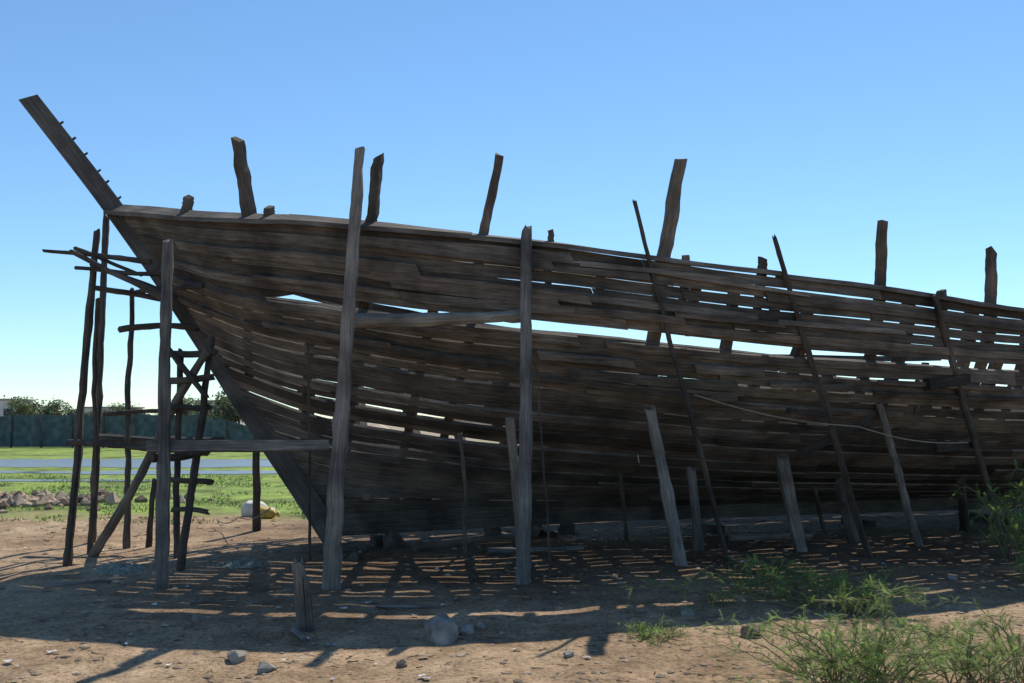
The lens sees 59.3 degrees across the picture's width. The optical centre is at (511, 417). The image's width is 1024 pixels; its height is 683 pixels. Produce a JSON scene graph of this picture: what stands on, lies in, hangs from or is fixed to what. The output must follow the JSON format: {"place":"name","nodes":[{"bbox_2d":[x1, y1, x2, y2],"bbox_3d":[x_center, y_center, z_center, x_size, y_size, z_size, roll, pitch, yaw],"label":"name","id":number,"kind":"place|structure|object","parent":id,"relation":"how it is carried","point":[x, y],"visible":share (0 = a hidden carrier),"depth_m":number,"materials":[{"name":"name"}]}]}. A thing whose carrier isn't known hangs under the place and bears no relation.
{"place":"outdoors","nodes":[
{"label":"outdoors","id":0,"kind":"place"},
{"bbox_2d":[0,399,35,415],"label":"house","id":1,"kind":"structure","parent":0,"point":[2,403],"depth_m":127.50,"materials":[{"name":"paint"}]},
{"bbox_2d":[3,409,10,415],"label":"window","id":2,"kind":"structure","parent":1,"relation":"in","point":[4,413],"depth_m":127.44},
{"bbox_2d":[0,470,41,472],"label":"water","id":3,"kind":"structure","parent":0,"point":[10,471],"depth_m":28.40,"materials":[{"name":"blue liquid"}]},
{"bbox_2d":[0,479,151,480],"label":"water","id":4,"kind":"structure","parent":0,"point":[55,480],"depth_m":24.31,"materials":[{"name":"blue liquid"}]},
{"bbox_2d":[0,458,272,467],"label":"water","id":5,"kind":"structure","parent":0,"point":[136,463],"depth_m":33.39,"materials":[{"name":"blue liquid"}]},
{"bbox_2d":[20,470,276,474],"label":"water","id":6,"kind":"structure","parent":0,"point":[133,472],"depth_m":27.88,"materials":[{"name":"blue liquid"}]},
{"bbox_2d":[0,473,306,524],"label":"grass","id":7,"kind":"structure","parent":0,"point":[146,480],"depth_m":20.41,"materials":[{"name":"green plant"}]},
{"bbox_2d":[367,423,388,428],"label":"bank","id":8,"kind":"structure","parent":0,"point":[376,425],"depth_m":57.61,"materials":[{"name":"soil"}]},
{"bbox_2d":[0,418,1023,682],"bbox_3d":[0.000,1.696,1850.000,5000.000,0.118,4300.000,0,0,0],"label":"ground","id":9,"kind":"structure","parent":0,"point":[286,536],"depth_m":8.56,"materials":[{"name":"soil"}]},
{"bbox_2d":[3,397,65,414],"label":"tree","id":10,"kind":"object","parent":9,"relation":"on","point":[25,405],"visible":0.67,"depth_m":116.51,"materials":[{"name":"green plant"}]},
{"bbox_2d":[2,395,75,414],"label":"tree","id":11,"kind":"object","parent":9,"relation":"on","point":[48,408],"visible":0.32,"depth_m":119.16,"materials":[{"name":"green plant"}]},
{"bbox_2d":[36,402,75,414],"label":"tree","id":12,"kind":"object","parent":9,"relation":"on","point":[62,412],"visible":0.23,"depth_m":121.60,"materials":[{"name":"green plant"}]},
{"bbox_2d":[46,580,111,587],"bbox_3d":[-4.348,1.661,9.056,0.601,0.043,0.037,0,0,-31],"label":"driftwood stick","id":13,"kind":"object","parent":9,"relation":"on","point":[52,585],"visible":1,"depth_m":9.02,"materials":[{"name":"brown wood"}]},
{"bbox_2d":[76,628,85,636],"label":"stone","id":14,"kind":"object","parent":9,"relation":"on","point":[80,632],"visible":0.99,"depth_m":6.88,"materials":[{"name":"grey stone"}]},
{"bbox_2d":[84,408,111,414],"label":"tree","id":15,"kind":"object","parent":9,"relation":"on","point":[89,413],"visible":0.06,"depth_m":124.53,"materials":[{"name":"green plant"}]},
{"bbox_2d":[0,487,213,513],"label":"rubble","id":16,"kind":"object","parent":9,"relation":"on","point":[49,500],"visible":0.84,"depth_m":17.92,"materials":[{"name":"stone"}]},
{"bbox_2d":[84,407,144,414],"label":"house","id":17,"kind":"structure","parent":9,"relation":"on","point":[86,409],"depth_m":137.50,"materials":[{"name":"paint"}]},
{"bbox_2d":[91,561,148,574],"bbox_3d":[-4.300,1.660,9.900,0.640,0.176,0.400,0,0,0],"label":"fishing net","id":18,"kind":"object","parent":9,"relation":"on","point":[115,568],"visible":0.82,"depth_m":9.82,"materials":[{"name":"teal fabric"}]},
{"bbox_2d":[102,402,139,415],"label":"tree","id":19,"kind":"object","parent":9,"relation":"on","point":[120,407],"visible":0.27,"depth_m":122.21,"materials":[{"name":"green plant"}]},
{"bbox_2d":[0,411,252,447],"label":"net fence","id":20,"kind":"object","parent":9,"relation":"on","point":[40,430],"visible":0.55,"depth_m":52.01,"materials":[{"name":"green fabric"}]},
{"bbox_2d":[42,214,329,589],"bbox_3d":[-4.063,-0.483,10.714,2.777,4.603,4.867,0,0,-24],"label":"scaffold","id":21,"kind":"object","parent":9,"relation":"on","point":[163,444],"visible":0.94,"depth_m":10.41,"materials":[{"name":"brown wood"}]},
{"bbox_2d":[192,614,200,620],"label":"stone","id":22,"kind":"object","parent":9,"relation":"on","point":[196,617],"visible":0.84,"depth_m":7.38,"materials":[{"name":"grey stone"}]},
{"bbox_2d":[182,386,240,422],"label":"tree","id":23,"kind":"object","parent":9,"relation":"on","point":[218,415],"visible":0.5,"depth_m":119.18,"materials":[{"name":"green plant"}]},
{"bbox_2d":[189,600,237,604],"bbox_3d":[-2.700,1.669,8.154,0.422,0.034,0.030,0,0,-15],"label":"driftwood stick","id":24,"kind":"object","parent":9,"relation":"on","point":[212,602],"visible":1,"depth_m":8.15,"materials":[{"name":"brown wood"}]},
{"bbox_2d":[197,392,242,422],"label":"tree","id":25,"kind":"object","parent":9,"relation":"on","point":[223,403],"visible":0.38,"depth_m":119.31,"materials":[{"name":"green plant"}]},
{"bbox_2d":[227,650,246,662],"bbox_3d":[-1.944,1.690,6.313,0.162,0.132,0.130,0,0,7],"label":"stone","id":26,"kind":"object","parent":9,"relation":"on","point":[236,656],"visible":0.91,"depth_m":6.27,"materials":[{"name":"grey stone"}]},
{"bbox_2d":[215,557,263,568],"bbox_3d":[-3.100,1.672,10.300,0.600,0.147,0.440,0,0,0],"label":"fishing net","id":27,"kind":"object","parent":9,"relation":"on","point":[246,562],"visible":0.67,"depth_m":10.23,"materials":[{"name":"fabric"}]},
{"bbox_2d":[216,507,270,523],"bbox_3d":[-3.748,1.331,12.400,0.019,0.515,3.625,0,0,-28],"label":"rope","id":28,"kind":"object","parent":9,"relation":"on","point":[244,518],"visible":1,"depth_m":12.08,"materials":[{"name":"beige fabric"}]},
{"bbox_2d":[241,500,274,516],"bbox_3d":[-4.380,1.562,15.500,0.551,0.276,0.393,0,0,0],"label":"sack","id":29,"kind":"object","parent":9,"relation":"on","point":[247,509],"visible":0.43,"depth_m":15.36,"materials":[{"name":"white fabric"}]},
{"bbox_2d":[257,661,276,673],"bbox_3d":[-1.648,1.685,6.051,0.144,0.096,0.085,0,0,-44],"label":"stone","id":30,"kind":"object","parent":9,"relation":"on","point":[264,667],"visible":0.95,"depth_m":6.02,"materials":[{"name":"grey stone"}]},
{"bbox_2d":[260,505,279,518],"bbox_3d":[-4.135,1.586,15.201,0.405,0.227,0.288,0,0,0],"label":"sack","id":31,"kind":"object","parent":9,"relation":"on","point":[270,513],"visible":0.69,"depth_m":15.12,"materials":[{"name":"yellow fabric"}]},
{"bbox_2d":[290,626,306,640],"bbox_3d":[-1.635,1.665,6.918,0.056,0.062,0.408,0,0,-27],"label":"driftwood stick","id":32,"kind":"object","parent":9,"relation":"on","point":[295,631],"visible":1,"depth_m":6.88,"materials":[{"name":"grey wood"}]},
{"bbox_2d":[291,558,313,631],"bbox_3d":[-1.662,1.445,7.218,0.225,0.648,0.125,0,0,23],"label":"stump post","id":33,"kind":"object","parent":9,"relation":"on","point":[303,606],"visible":0.9,"depth_m":7.18,"materials":[{"name":"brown wood"}]},
{"bbox_2d":[307,342,311,560],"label":"wooden prop","id":34,"kind":"object","parent":9,"relation":"on","point":[309,463],"visible":0.92,"depth_m":10.43,"materials":[{"name":"brown wood"}]},
{"bbox_2d":[322,146,364,589],"bbox_3d":[-1.682,-0.486,9.022,0.451,4.529,0.187,0,0,-31],"label":"wooden prop","id":35,"kind":"object","parent":9,"relation":"on","point":[332,566],"visible":0.98,"depth_m":8.98,"materials":[{"name":"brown wood"}]},
{"bbox_2d":[346,551,361,560],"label":"stone","id":36,"kind":"object","parent":9,"relation":"on","point":[354,556],"visible":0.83,"depth_m":10.85,"materials":[{"name":"grey stone"}]},
{"bbox_2d":[342,540,366,551],"bbox_3d":[-2.002,1.685,11.567,0.329,0.215,0.320,0,0,35],"label":"stone","id":37,"kind":"object","parent":9,"relation":"on","point":[355,545],"visible":0.73,"depth_m":11.50,"materials":[{"name":"grey stone"}]},
{"bbox_2d":[370,534,382,546],"bbox_3d":[-1.828,1.656,12.241,0.129,0.130,0.708,0,0,-16],"label":"keel block","id":38,"kind":"object","parent":9,"relation":"on","point":[376,540],"depth_m":12.05,"materials":[{"name":"brown wood"}]},
{"bbox_2d":[382,528,405,548],"bbox_3d":[-1.617,1.649,11.921,0.283,0.369,0.379,0,0,44],"label":"stone","id":39,"kind":"object","parent":9,"relation":"on","point":[392,538],"visible":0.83,"depth_m":11.83,"materials":[{"name":"grey stone"}]},
{"bbox_2d":[396,659,407,667],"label":"stone","id":40,"kind":"object","parent":9,"relation":"on","point":[400,663],"visible":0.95,"depth_m":6.13,"materials":[{"name":"grey stone"}]},
{"bbox_2d":[376,604,427,608],"bbox_3d":[-0.969,1.668,7.948,0.482,0.042,0.038,0,0,12],"label":"driftwood stick","id":41,"kind":"object","parent":9,"relation":"on","point":[402,606],"visible":1,"depth_m":7.94,"materials":[{"name":"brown wood"}]},
{"bbox_2d":[410,540,426,552],"bbox_3d":[-1.202,1.669,11.517,0.198,0.228,0.229,0,0,-25],"label":"stone","id":42,"kind":"object","parent":9,"relation":"on","point":[418,546],"visible":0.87,"depth_m":11.44,"materials":[{"name":"grey stone"}]},
{"bbox_2d":[424,614,458,645],"bbox_3d":[-0.548,1.677,6.939,0.227,0.312,0.353,0,0,-22],"label":"stone","id":43,"kind":"object","parent":9,"relation":"on","point":[441,629],"visible":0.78,"depth_m":6.86,"materials":[{"name":"grey stone"}]},
{"bbox_2d":[458,432,467,553],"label":"wooden prop","id":44,"kind":"object","parent":9,"relation":"on","point":[464,511],"visible":0.94,"depth_m":10.97,"materials":[{"name":"brown wood"}]},
{"bbox_2d":[459,623,473,634],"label":"stone","id":45,"kind":"object","parent":9,"relation":"on","point":[466,629],"visible":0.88,"depth_m":7.09,"materials":[{"name":"grey stone"}]},
{"bbox_2d":[477,621,484,628],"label":"stone","id":46,"kind":"object","parent":9,"relation":"on","point":[480,625],"visible":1,"depth_m":7.22,"materials":[{"name":"grey stone"}]},
{"bbox_2d":[484,527,500,535],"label":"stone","id":47,"kind":"object","parent":9,"relation":"on","point":[492,531],"visible":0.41,"depth_m":12.85,"materials":[{"name":"grey stone"}]},
{"bbox_2d":[4,542,1013,678],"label":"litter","id":48,"kind":"object","parent":9,"relation":"on","point":[8,660],"visible":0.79,"depth_m":7.69,"materials":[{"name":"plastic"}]},
{"bbox_2d":[0,526,1023,682],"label":"twigs","id":49,"kind":"object","parent":9,"relation":"on","point":[471,620],"visible":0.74,"depth_m":7.75,"materials":[{"name":"brown wood"}]},
{"bbox_2d":[505,417,518,556],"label":"wooden prop","id":50,"kind":"object","parent":9,"relation":"on","point":[512,442],"visible":0.62,"depth_m":10.32,"materials":[{"name":"grey wood"}]},
{"bbox_2d":[19,95,1023,542],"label":"wooden ship hull","id":51,"kind":"object","parent":9,"relation":"on","point":[249,265],"visible":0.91,"depth_m":10.71,"materials":[{"name":"brown wood"}]},
{"bbox_2d":[786,408,826,416],"bbox_3d":[3.359,-0.062,10.227,0.594,0.100,0.064,0,0,-26],"label":"timber chock","id":52,"kind":"object","parent":51,"relation":"attached to","point":[804,412],"visible":1,"depth_m":10.18,"materials":[{"name":"brown wood"}]},
{"bbox_2d":[795,414,875,458],"bbox_3d":[3.857,0.224,10.749,0.918,0.553,0.112,0,0,21],"label":"wooden plank","id":53,"kind":"object","parent":51,"relation":"attached to","point":[824,441],"visible":0.93,"depth_m":10.72,"materials":[{"name":"brown wood"}]},
{"bbox_2d":[922,374,970,389],"bbox_3d":[5.228,-0.432,10.802,0.596,0.197,0.136,0,0,-10],"label":"timber chock","id":54,"kind":"object","parent":51,"relation":"attached to","point":[940,382],"visible":1,"depth_m":10.74,"materials":[{"name":"brown wood"}]},
{"bbox_2d":[515,225,532,584],"bbox_3d":[0.131,-0.110,9.282,0.144,3.773,0.203,0,0,42],"label":"wooden prop","id":55,"kind":"object","parent":9,"relation":"on","point":[523,567],"visible":0.96,"depth_m":9.25,"materials":[{"name":"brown wood"}]},
{"bbox_2d":[354,310,519,327],"bbox_3d":[-0.769,-1.022,9.325,1.802,0.214,0.175,0,0,-5],"label":"wooden log","id":56,"kind":"object","parent":55,"relation":"attached to","point":[369,320],"visible":0.94,"depth_m":9.27,"materials":[{"name":"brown wood"}]},
{"bbox_2d":[487,545,583,554],"bbox_3d":[0.310,1.662,11.339,1.260,0.097,0.102,0,0,-13],"label":"driftwood stick","id":57,"kind":"object","parent":9,"relation":"on","point":[500,550],"visible":0.71,"depth_m":11.28,"materials":[{"name":"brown wood"}]},
{"bbox_2d":[530,525,543,535],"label":"stone","id":58,"kind":"object","parent":9,"relation":"on","point":[536,530],"visible":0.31,"depth_m":12.76,"materials":[{"name":"grey stone"}]},
{"bbox_2d":[537,369,551,577],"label":"wooden prop","id":59,"kind":"object","parent":9,"relation":"on","point":[548,532],"visible":0.96,"depth_m":9.69,"materials":[{"name":"brown wood"}]},
{"bbox_2d":[542,527,557,537],"bbox_3d":[0.482,1.660,12.879,0.133,0.132,0.712,0,0,-15],"label":"keel block","id":60,"kind":"object","parent":9,"relation":"on","point":[553,534],"depth_m":12.62,"materials":[{"name":"brown wood"}]},
{"bbox_2d":[558,523,574,534],"bbox_3d":[0.808,1.686,13.398,0.244,0.276,0.297,0,0,-28],"label":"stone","id":61,"kind":"object","parent":9,"relation":"on","point":[565,529],"visible":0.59,"depth_m":13.30,"materials":[{"name":"grey stone"}]},
{"bbox_2d":[563,650,573,657],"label":"stone","id":62,"kind":"object","parent":9,"relation":"on","point":[567,654],"visible":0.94,"depth_m":6.39,"materials":[{"name":"grey stone"}]},
{"bbox_2d":[610,573,617,578],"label":"stone","id":63,"kind":"object","parent":9,"relation":"on","point":[614,576],"visible":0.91,"depth_m":9.59,"materials":[{"name":"beige stone"}]},
{"bbox_2d":[618,470,628,540],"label":"wooden prop","id":64,"kind":"object","parent":9,"relation":"on","point":[621,491],"visible":0.93,"depth_m":11.86,"materials":[{"name":"brown wood"}]},
{"bbox_2d":[617,614,690,645],"bbox_3d":[1.132,1.661,6.941,0.649,0.231,0.610,0,0,-20],"label":"weed","id":65,"kind":"object","parent":9,"relation":"on","point":[643,633],"visible":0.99,"depth_m":6.94,"materials":[{"name":"green plant"}]},
{"bbox_2d":[644,405,687,565],"bbox_3d":[1.754,0.802,10.236,0.538,1.900,0.180,0,0,-12],"label":"wooden prop","id":66,"kind":"object","parent":9,"relation":"on","point":[667,495],"visible":0.94,"depth_m":10.17,"materials":[{"name":"grey wood"}]},
{"bbox_2d":[632,199,729,561],"bbox_3d":[1.941,-0.253,10.063,0.106,4.090,1.892,0,0,44],"label":"wooden prop","id":67,"kind":"object","parent":9,"relation":"on","point":[704,468],"visible":0.99,"depth_m":10.05,"materials":[{"name":"brown wood"}]},
{"bbox_2d":[680,605,694,615],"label":"stone","id":68,"kind":"object","parent":9,"relation":"on","point":[685,611],"visible":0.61,"depth_m":7.70,"materials":[{"name":"grey stone"}]},
{"bbox_2d":[686,466,703,550],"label":"wooden prop","id":69,"kind":"object","parent":9,"relation":"on","point":[698,542],"visible":0.92,"depth_m":11.34,"materials":[{"name":"grey wood"}]},
{"bbox_2d":[701,521,724,532],"bbox_3d":[2.985,1.661,13.576,0.142,0.142,0.706,0,0,-15],"label":"keel block","id":70,"kind":"object","parent":9,"relation":"on","point":[709,527],"depth_m":13.48,"materials":[{"name":"brown wood"}]},
{"bbox_2d":[701,587,737,606],"bbox_3d":[1.887,1.647,8.203,0.334,0.195,0.395,0,0,-20],"label":"weed","id":71,"kind":"object","parent":9,"relation":"on","point":[711,597],"visible":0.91,"depth_m":8.20,"materials":[{"name":"green plant"}]},
{"bbox_2d":[675,553,805,598],"bbox_3d":[2.274,1.499,8.502,0.909,0.460,1.602,0,0,45],"label":"thorn bush","id":72,"kind":"object","parent":9,"relation":"on","point":[766,566],"visible":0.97,"depth_m":8.58,"materials":[{"name":"green plant"}]},
{"bbox_2d":[740,624,760,637],"bbox_3d":[1.836,1.665,6.940,0.150,0.147,0.138,0,0,-8],"label":"stone","id":73,"kind":"object","parent":9,"relation":"on","point":[747,634],"visible":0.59,"depth_m":6.91,"materials":[{"name":"grey stone"}]},
{"bbox_2d":[728,533,812,540],"bbox_3d":[3.603,1.650,12.495,1.231,0.120,0.112,0,0,-8],"label":"driftwood stick","id":74,"kind":"object","parent":9,"relation":"on","point":[750,536],"visible":0.8,"depth_m":12.44,"materials":[{"name":"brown wood"}]},
{"bbox_2d":[614,559,932,622],"bbox_3d":[2.320,1.518,7.874,2.398,0.499,1.894,0,0,-25],"label":"thorn bush","id":75,"kind":"object","parent":9,"relation":"on","point":[841,583],"visible":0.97,"depth_m":7.95,"materials":[{"name":"green plant"}]},
{"bbox_2d":[774,453,807,551],"bbox_3d":[3.523,1.114,11.380,0.588,1.352,0.195,0,0,-36],"label":"wooden prop","id":76,"kind":"object","parent":9,"relation":"on","point":[784,474],"visible":0.96,"depth_m":11.31,"materials":[{"name":"grey wood"}]},
{"bbox_2d":[813,487,825,531],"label":"wooden prop","id":77,"kind":"object","parent":9,"relation":"on","point":[818,508],"visible":0.93,"depth_m":13.13,"materials":[{"name":"brown wood"}]},
{"bbox_2d":[772,234,872,556],"bbox_3d":[3.649,-0.106,10.446,2.112,3.798,0.101,0,0,-41],"label":"wooden prop","id":78,"kind":"object","parent":9,"relation":"on","point":[865,544],"visible":0.95,"depth_m":10.45,"materials":[{"name":"brown wood"}]},
{"bbox_2d":[695,394,967,442],"bbox_3d":[3.828,0.021,10.478,3.636,0.575,0.165,0,0,-14],"label":"rope","id":79,"kind":"object","parent":78,"relation":"hanging from","point":[826,423],"visible":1,"depth_m":10.38,"materials":[{"name":"brown fabric"}]},
{"bbox_2d":[834,476,860,541],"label":"wooden prop","id":80,"kind":"object","parent":9,"relation":"on","point":[851,533],"visible":0.59,"depth_m":12.04,"materials":[{"name":"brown wood"}]},
{"bbox_2d":[692,594,1023,682],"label":"thorn bush","id":81,"kind":"object","parent":9,"relation":"on","point":[878,658],"visible":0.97,"depth_m":5.46,"materials":[{"name":"green plant"}]},
{"bbox_2d":[841,517,875,526],"bbox_3d":[5.492,1.659,14.269,0.129,0.133,0.710,0,0,-16],"label":"keel block","id":82,"kind":"object","parent":9,"relation":"on","point":[868,523],"depth_m":13.96,"materials":[{"name":"brown wood"}]},
{"bbox_2d":[876,402,922,545],"bbox_3d":[4.930,0.797,11.437,0.116,1.985,1.587,0,0,42],"label":"wooden prop","id":83,"kind":"object","parent":9,"relation":"on","point":[906,506],"visible":0.97,"depth_m":11.38,"materials":[{"name":"brown wood"}]},
{"bbox_2d":[809,589,1023,682],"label":"thorn bush","id":84,"kind":"object","parent":9,"relation":"on","point":[1015,652],"visible":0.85,"depth_m":5.43,"materials":[{"name":"green plant"}]},
{"bbox_2d":[946,575,957,579],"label":"stone","id":85,"kind":"object","parent":9,"relation":"on","point":[951,577],"visible":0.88,"depth_m":9.37,"materials":[{"name":"grey stone"}]},
{"bbox_2d":[957,476,969,531],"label":"wooden prop","id":86,"kind":"object","parent":9,"relation":"on","point":[964,525],"visible":0.89,"depth_m":13.09,"materials":[{"name":"brown wood"}]},
{"bbox_2d":[930,291,1005,546],"bbox_3d":[5.688,0.154,11.145,2.284,3.254,0.107,0,0,-43],"label":"wooden prop","id":87,"kind":"object","parent":9,"relation":"on","point":[968,419],"visible":0.87,"depth_m":11.03,"materials":[{"name":"brown wood"}]},
{"bbox_2d":[930,441,972,451],"bbox_3d":[5.476,0.357,11.200,0.610,0.128,0.102,0,0,-20],"label":"timber chock","id":88,"kind":"object","parent":87,"relation":"attached to","point":[940,447],"visible":0.9,"depth_m":11.13,"materials":[{"name":"brown wood"}]},
{"bbox_2d":[948,459,1023,577],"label":"thorn bush","id":89,"kind":"object","parent":9,"relation":"on","point":[1014,525],"visible":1,"depth_m":9.80,"materials":[{"name":"green plant"}]},
{"bbox_2d":[969,512,1007,523],"bbox_3d":[7.902,1.664,14.938,0.139,0.139,0.712,0,0,-15],"label":"keel block","id":90,"kind":"object","parent":9,"relation":"on","point":[974,515],"depth_m":14.99,"materials":[{"name":"brown wood"}]},
{"bbox_2d":[1009,547,1023,585],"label":"thorn bush","id":91,"kind":"object","parent":9,"relation":"on","point":[1019,566],"visible":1,"depth_m":8.66,"materials":[{"name":"green plant"}]},
{"bbox_2d":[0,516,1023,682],"bbox_3d":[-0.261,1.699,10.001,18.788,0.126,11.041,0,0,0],"label":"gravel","id":92,"kind":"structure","parent":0,"point":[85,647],"depth_m":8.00,"materials":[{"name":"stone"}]},
{"bbox_2d":[0,0,1023,417],"label":"sky","id":93,"kind":"structure","parent":0,"point":[809,124],"materials":[{"name":"blue"}]}
]}

